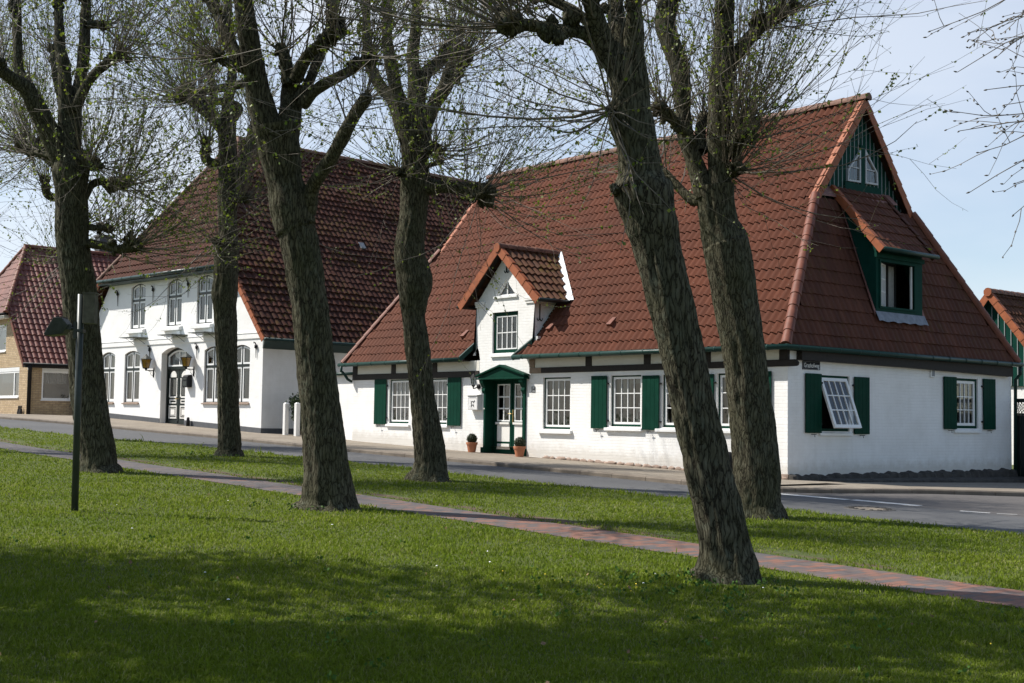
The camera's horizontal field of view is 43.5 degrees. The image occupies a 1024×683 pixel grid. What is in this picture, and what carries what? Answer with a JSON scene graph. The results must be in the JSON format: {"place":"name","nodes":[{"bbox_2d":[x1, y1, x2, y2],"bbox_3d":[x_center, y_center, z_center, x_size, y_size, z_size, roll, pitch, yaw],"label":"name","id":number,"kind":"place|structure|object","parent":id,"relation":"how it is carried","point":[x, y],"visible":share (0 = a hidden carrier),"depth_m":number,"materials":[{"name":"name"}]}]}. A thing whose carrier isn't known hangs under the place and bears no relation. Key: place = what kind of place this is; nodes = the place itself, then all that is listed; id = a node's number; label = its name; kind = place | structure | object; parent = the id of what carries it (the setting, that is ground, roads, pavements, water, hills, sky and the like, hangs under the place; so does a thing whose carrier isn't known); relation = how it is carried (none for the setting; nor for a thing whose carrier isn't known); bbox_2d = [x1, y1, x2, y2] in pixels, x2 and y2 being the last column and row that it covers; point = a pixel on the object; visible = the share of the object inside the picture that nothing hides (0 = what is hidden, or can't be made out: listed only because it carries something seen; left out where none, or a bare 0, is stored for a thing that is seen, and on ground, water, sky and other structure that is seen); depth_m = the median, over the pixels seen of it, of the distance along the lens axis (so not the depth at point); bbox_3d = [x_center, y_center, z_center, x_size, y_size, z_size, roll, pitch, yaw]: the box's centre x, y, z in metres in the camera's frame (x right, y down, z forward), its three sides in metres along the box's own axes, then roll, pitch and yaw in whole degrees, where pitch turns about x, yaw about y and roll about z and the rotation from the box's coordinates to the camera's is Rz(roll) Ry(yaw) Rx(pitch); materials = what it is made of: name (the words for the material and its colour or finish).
{"place":"outdoors","nodes":[
{"label":"outdoors","id":0,"kind":"place"},
{"bbox_2d":[0,413,829,484],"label":"pavement","id":1,"kind":"structure","parent":0,"point":[600,467],"depth_m":35.03,"materials":[{"name":"grey concrete"}]},
{"bbox_2d":[186,417,189,425],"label":"iron post","id":2,"kind":"object","parent":1,"relation":"on","point":[188,421],"visible":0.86,"depth_m":46.99,"materials":[{"name":"black metal"}]},
{"bbox_2d":[282,402,288,434],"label":"white post","id":3,"kind":"object","parent":1,"relation":"on","point":[285,417],"visible":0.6,"depth_m":43.21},
{"bbox_2d":[285,392,301,434],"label":"shrub","id":4,"kind":"object","parent":1,"relation":"on","point":[293,400],"visible":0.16,"depth_m":43.32,"materials":[{"name":"green plant"}]},
{"bbox_2d":[294,402,299,435],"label":"white post","id":5,"kind":"object","parent":1,"relation":"on","point":[296,418],"visible":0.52,"depth_m":42.64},
{"bbox_2d":[466,432,477,451],"bbox_3d":[-1.121,2.819,35.891,0.345,0.561,0.340,4,-5,-40],"label":"potted box tree","id":6,"kind":"object","parent":1,"relation":"on","point":[471,442],"visible":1,"depth_m":35.78,"materials":[{"name":"green plant"}]},
{"bbox_2d":[513,437,525,456],"bbox_3d":[0.202,2.796,34.127,0.339,0.546,0.339,4,-5,-40],"label":"potted box tree","id":7,"kind":"object","parent":1,"relation":"on","point":[519,447],"visible":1,"depth_m":34.02,"materials":[{"name":"orange ceramic"}]},
{"bbox_2d":[729,452,732,471],"bbox_3d":[4.851,2.730,28.600,0.256,0.540,0.260,4,-5,-40],"label":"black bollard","id":8,"kind":"object","parent":1,"relation":"on","point":[730,457],"visible":0.3,"depth_m":28.51,"materials":[{"name":"metal"}]},
{"bbox_2d":[0,426,1023,682],"bbox_3d":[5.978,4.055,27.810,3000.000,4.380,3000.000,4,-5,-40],"label":"ground","id":9,"kind":"structure","parent":0,"point":[790,553],"depth_m":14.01,"materials":[{"name":"green plant"}]},
{"bbox_2d":[0,0,101,313],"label":"linden tree","id":10,"kind":"object","parent":9,"relation":"on","point":[5,34],"visible":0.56,"depth_m":31.51,"materials":[{"name":"brown plant"}]},
{"bbox_2d":[0,234,119,414],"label":"brick house","id":11,"kind":"structure","parent":9,"relation":"on","point":[34,368],"depth_m":56.75,"materials":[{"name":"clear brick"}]},
{"bbox_2d":[0,325,6,352],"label":"window","id":12,"kind":"structure","parent":11,"relation":"in","point":[4,329],"depth_m":57.88,"materials":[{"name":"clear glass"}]},
{"bbox_2d":[0,367,19,397],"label":"window","id":13,"kind":"structure","parent":11,"relation":"in","point":[9,375],"depth_m":56.92,"materials":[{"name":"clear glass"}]},
{"bbox_2d":[40,368,69,400],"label":"window","id":14,"kind":"structure","parent":11,"relation":"in","point":[59,376],"depth_m":55.92,"materials":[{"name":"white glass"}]},
{"bbox_2d":[44,292,98,511],"bbox_3d":[-5.780,0.860,16.754,0.660,3.003,0.323,1,-4,-5],"label":"floodlight post","id":15,"kind":"object","parent":9,"relation":"on","point":[87,307],"visible":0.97,"depth_m":16.75,"materials":[{"name":"black metal"}]},
{"bbox_2d":[0,0,208,343],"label":"linden tree","id":16,"kind":"object","parent":9,"relation":"on","point":[47,194],"visible":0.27,"depth_m":36.60,"materials":[{"name":"brown plant"}]},
{"bbox_2d":[0,0,310,472],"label":"linden tree","id":17,"kind":"object","parent":9,"relation":"on","point":[70,159],"visible":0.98,"depth_m":24.02,"materials":[{"name":"brown plant"}]},
{"bbox_2d":[23,0,384,456],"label":"linden tree","id":18,"kind":"object","parent":9,"relation":"on","point":[224,293],"visible":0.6,"depth_m":30.75,"materials":[{"name":"brown plant"}]},
{"bbox_2d":[96,135,472,433],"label":"farmhouse","id":19,"kind":"object","parent":9,"relation":"on","point":[267,381],"visible":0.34,"depth_m":48.88,"materials":[{"name":"white paint"}]},
{"bbox_2d":[103,352,114,403],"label":"window","id":20,"kind":"structure","parent":19,"relation":"in","point":[111,369],"depth_m":51.91,"materials":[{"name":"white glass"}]},
{"bbox_2d":[121,351,139,403],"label":"window","id":21,"kind":"structure","parent":19,"relation":"in","point":[135,370],"depth_m":50.65,"materials":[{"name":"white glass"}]},
{"bbox_2d":[125,284,145,333],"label":"window","id":22,"kind":"structure","parent":19,"relation":"in","point":[142,288],"depth_m":50.49,"materials":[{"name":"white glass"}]},
{"bbox_2d":[141,354,153,376],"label":"wall lantern","id":23,"kind":"object","parent":19,"relation":"attached to","point":[146,359],"depth_m":48.91,"materials":[{"name":"orange glass"}]},
{"bbox_2d":[161,279,181,330],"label":"window","id":24,"kind":"structure","parent":19,"relation":"in","point":[174,326],"depth_m":48.55,"materials":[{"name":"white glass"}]},
{"bbox_2d":[167,369,179,422],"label":"door","id":25,"kind":"structure","parent":19,"relation":"in","point":[174,375],"depth_m":48.58,"materials":[{"name":"white wood"}]},
{"bbox_2d":[178,369,185,422],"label":"door","id":26,"kind":"structure","parent":19,"relation":"in","point":[182,371],"depth_m":48.17,"materials":[{"name":"white wood"}]},
{"bbox_2d":[180,352,193,375],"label":"wall lantern","id":27,"kind":"object","parent":19,"relation":"attached to","point":[186,357],"depth_m":46.85,"materials":[{"name":"orange glass"}]},
{"bbox_2d":[182,375,191,386],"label":"letter box","id":28,"kind":"object","parent":19,"relation":"attached to","point":[187,380],"visible":1,"depth_m":47.16,"materials":[{"name":"black metal"}]},
{"bbox_2d":[191,275,212,328],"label":"window","id":29,"kind":"structure","parent":19,"relation":"in","point":[207,292],"depth_m":47.01,"materials":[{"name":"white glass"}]},
{"bbox_2d":[201,347,217,403],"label":"window","id":30,"kind":"structure","parent":19,"relation":"in","point":[213,366],"depth_m":46.44,"materials":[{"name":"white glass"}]},
{"bbox_2d":[237,345,249,403],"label":"window","id":31,"kind":"structure","parent":19,"relation":"in","point":[244,364],"depth_m":45.11,"materials":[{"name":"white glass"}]},
{"bbox_2d":[0,0,576,511],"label":"linden tree","id":32,"kind":"object","parent":9,"relation":"on","point":[292,198],"visible":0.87,"depth_m":18.08,"materials":[{"name":"brown plant"}]},
{"bbox_2d":[336,372,353,439],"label":"annex","id":33,"kind":"object","parent":9,"relation":"on","point":[345,387],"visible":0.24,"depth_m":41.69,"materials":[{"name":"white paint"}]},
{"bbox_2d":[277,0,696,481],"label":"linden tree","id":34,"kind":"object","parent":9,"relation":"on","point":[419,186],"visible":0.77,"depth_m":24.42,"materials":[{"name":"brown plant"}]},
{"bbox_2d":[0,489,977,682],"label":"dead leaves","id":35,"kind":"object","parent":9,"relation":"on","point":[542,642],"visible":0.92,"depth_m":10.44,"materials":[{"name":"brown plant"}]},
{"bbox_2d":[151,0,830,585],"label":"linden tree","id":36,"kind":"object","parent":9,"relation":"on","point":[641,190],"visible":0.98,"depth_m":12.18,"materials":[{"name":"brown plant"}]},
{"bbox_2d":[0,416,1023,496],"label":"kerb","id":37,"kind":"structure","parent":9,"relation":"on","point":[783,489],"depth_m":27.68,"materials":[{"name":"concrete"}]},
{"bbox_2d":[0,442,1023,607],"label":"footpath","id":38,"kind":"structure","parent":9,"relation":"on","point":[986,594],"depth_m":15.51,"materials":[{"name":"brick"}]},
{"bbox_2d":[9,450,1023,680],"bbox_3d":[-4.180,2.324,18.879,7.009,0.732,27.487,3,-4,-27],"label":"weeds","id":39,"kind":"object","parent":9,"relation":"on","point":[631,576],"visible":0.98,"depth_m":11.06,"materials":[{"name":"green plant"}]},
{"bbox_2d":[337,93,1023,482],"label":"cottage","id":40,"kind":"structure","parent":9,"relation":"on","point":[879,331],"depth_m":32.57,"materials":[{"name":"white brick"}]},
{"bbox_2d":[385,379,409,426],"bbox_3d":[-3.395,1.885,39.275,0.323,1.440,1.230,4,-5,-40],"label":"window","id":41,"kind":"structure","parent":40,"relation":"in","point":[402,388],"depth_m":39.41,"materials":[{"name":"white paint"}]},
{"bbox_2d":[433,378,448,427],"bbox_3d":[-2.160,1.813,37.812,0.324,1.440,1.240,4,-5,-40],"label":"window","id":42,"kind":"structure","parent":40,"relation":"in","point":[440,387],"depth_m":37.82,"materials":[{"name":"white paint"}]},
{"bbox_2d":[467,394,481,409],"bbox_3d":[-1.066,1.712,36.227,0.190,0.440,0.480,4,-5,-40],"label":"letter box","id":43,"kind":"object","parent":40,"relation":"attached to","point":[474,401],"visible":1,"depth_m":36.11,"materials":[{"name":"white metal"}]},
{"bbox_2d":[470,374,480,388],"bbox_3d":[-1.052,1.126,36.162,0.310,0.438,0.191,4,-5,-40],"label":"lantern","id":44,"kind":"object","parent":40,"relation":"attached to","point":[478,385],"visible":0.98,"depth_m":36.13,"materials":[{"name":"black metal"}]},
{"bbox_2d":[490,311,517,356],"bbox_3d":[-0.167,-0.197,35.508,0.190,1.250,1.180,4,-5,-40],"label":"dormer window","id":45,"kind":"structure","parent":40,"relation":"in","point":[514,313],"depth_m":35.63,"materials":[{"name":"white paint"}]},
{"bbox_2d":[495,382,512,451],"bbox_3d":[-0.237,2.110,35.774,0.085,1.935,0.720,4,-5,-40],"label":"door","id":46,"kind":"structure","parent":40,"relation":"in","point":[503,433],"depth_m":35.75,"materials":[{"name":"white paint"}]},
{"bbox_2d":[493,280,517,298],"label":"triangle window","id":47,"kind":"structure","parent":40,"relation":"in","point":[507,283],"depth_m":35.57,"materials":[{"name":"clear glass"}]},
{"bbox_2d":[512,382,522,451],"bbox_3d":[0.246,2.082,35.201,0.085,1.935,0.720,4,-5,-40],"label":"door","id":48,"kind":"structure","parent":40,"relation":"in","point":[517,424],"depth_m":35.38,"materials":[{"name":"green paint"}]},
{"bbox_2d":[537,377,571,433],"bbox_3d":[1.217,1.687,33.794,0.334,1.480,1.300,4,-5,-40],"label":"window","id":49,"kind":"structure","parent":40,"relation":"in","point":[557,395],"depth_m":33.92,"materials":[{"name":"white paint"}]},
{"bbox_2d":[604,375,642,430],"bbox_3d":[2.855,1.532,31.858,0.333,1.380,1.300,4,-5,-40],"label":"window","id":50,"kind":"structure","parent":40,"relation":"in","point":[625,381],"depth_m":32.00,"materials":[{"name":"white paint"}]},
{"bbox_2d":[655,375,675,431],"bbox_3d":[3.988,1.471,30.513,0.331,1.370,1.300,4,-5,-40],"label":"window","id":51,"kind":"structure","parent":40,"relation":"in","point":[665,415],"depth_m":30.81,"materials":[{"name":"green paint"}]},
{"bbox_2d":[719,373,729,432],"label":"window","id":52,"kind":"structure","parent":40,"relation":"in","point":[721,376],"depth_m":29.51,"materials":[{"name":"white paint"}]},
{"bbox_2d":[802,361,819,369],"bbox_3d":[6.665,0.532,28.544,0.630,0.190,0.020,4,-5,-40],"label":"street sign","id":53,"kind":"object","parent":40,"relation":"attached to","point":[811,365],"visible":1,"depth_m":28.53,"materials":[{"name":"black metal"}]},
{"bbox_2d":[819,375,861,435],"bbox_3d":[7.414,1.451,28.965,1.220,1.360,0.481,4,-5,-40],"label":"window","id":54,"kind":"structure","parent":40,"relation":"in","point":[825,378],"depth_m":29.00,"materials":[{"name":"white paint"}]},
{"bbox_2d":[846,150,860,182],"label":"gable window","id":55,"kind":"structure","parent":40,"relation":"in","point":[857,168],"depth_m":32.24,"materials":[{"name":"clear glass"}]},
{"bbox_2d":[865,149,877,185],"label":"gable window","id":56,"kind":"structure","parent":40,"relation":"in","point":[867,166],"depth_m":32.62,"materials":[{"name":"clear glass"}]},
{"bbox_2d":[930,370,934,376],"bbox_3d":[10.383,0.775,31.648,0.180,0.220,0.056,4,-5,-40],"label":"vent cover","id":57,"kind":"object","parent":40,"relation":"attached to","point":[932,373],"visible":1,"depth_m":31.59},
{"bbox_2d":[953,378,981,432],"bbox_3d":[11.513,1.637,32.711,1.240,1.380,0.294,4,-5,-40],"label":"window","id":58,"kind":"structure","parent":40,"relation":"in","point":[963,396],"depth_m":32.84,"materials":[{"name":"white paint"}]},
{"bbox_2d":[1017,399,1023,476],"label":"yard gate","id":59,"kind":"structure","parent":40,"relation":"attached to","point":[1020,444],"depth_m":33.97,"materials":[{"name":"wood"}]},
{"bbox_2d":[402,0,990,520],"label":"linden tree","id":60,"kind":"object","parent":9,"relation":"on","point":[742,342],"visible":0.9,"depth_m":18.79,"materials":[{"name":"brown plant"}]},
{"bbox_2d":[923,0,1023,257],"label":"linden tree","id":61,"kind":"object","parent":9,"relation":"on","point":[1011,41],"visible":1,"depth_m":9.52,"materials":[{"name":"brown plant"}]},
{"bbox_2d":[980,288,1023,464],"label":"barn","id":62,"kind":"structure","parent":9,"relation":"on","point":[1004,309],"depth_m":40.14,"materials":[{"name":"white paint"}]},
{"bbox_2d":[0,419,1023,534],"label":"road","id":63,"kind":"structure","parent":0,"point":[963,518],"depth_m":25.34,"materials":[{"name":"grey asphalt"}]},
{"bbox_2d":[844,506,895,510],"bbox_3d":[5.917,2.761,21.198,0.840,0.036,0.840,4,-5,-40],"label":"manhole cover","id":64,"kind":"object","parent":63,"relation":"on","point":[866,508],"visible":1,"depth_m":21.15,"materials":[{"name":"metal"}]},
{"bbox_2d":[0,0,1023,300],"label":"sky","id":65,"kind":"structure","parent":0,"point":[976,239],"materials":[{"name":"blue"}]},
{"bbox_2d":[781,480,1023,491],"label":"pavement","id":66,"kind":"structure","parent":0,"point":[969,486],"depth_m":27.38,"materials":[{"name":"grey concrete"}]},
{"bbox_2d":[784,492,1023,515],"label":"side street","id":67,"kind":"structure","parent":0,"point":[1011,505],"depth_m":23.60,"materials":[{"name":"grey asphalt"}]},
{"bbox_2d":[781,493,1016,514],"bbox_3d":[6.514,2.837,22.550,0.480,0.125,4.759,4,-5,-44],"label":"road marking","id":68,"kind":"object","parent":67,"relation":"on","point":[868,501],"visible":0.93,"depth_m":22.86,"materials":[{"name":"paint"}]}
]}

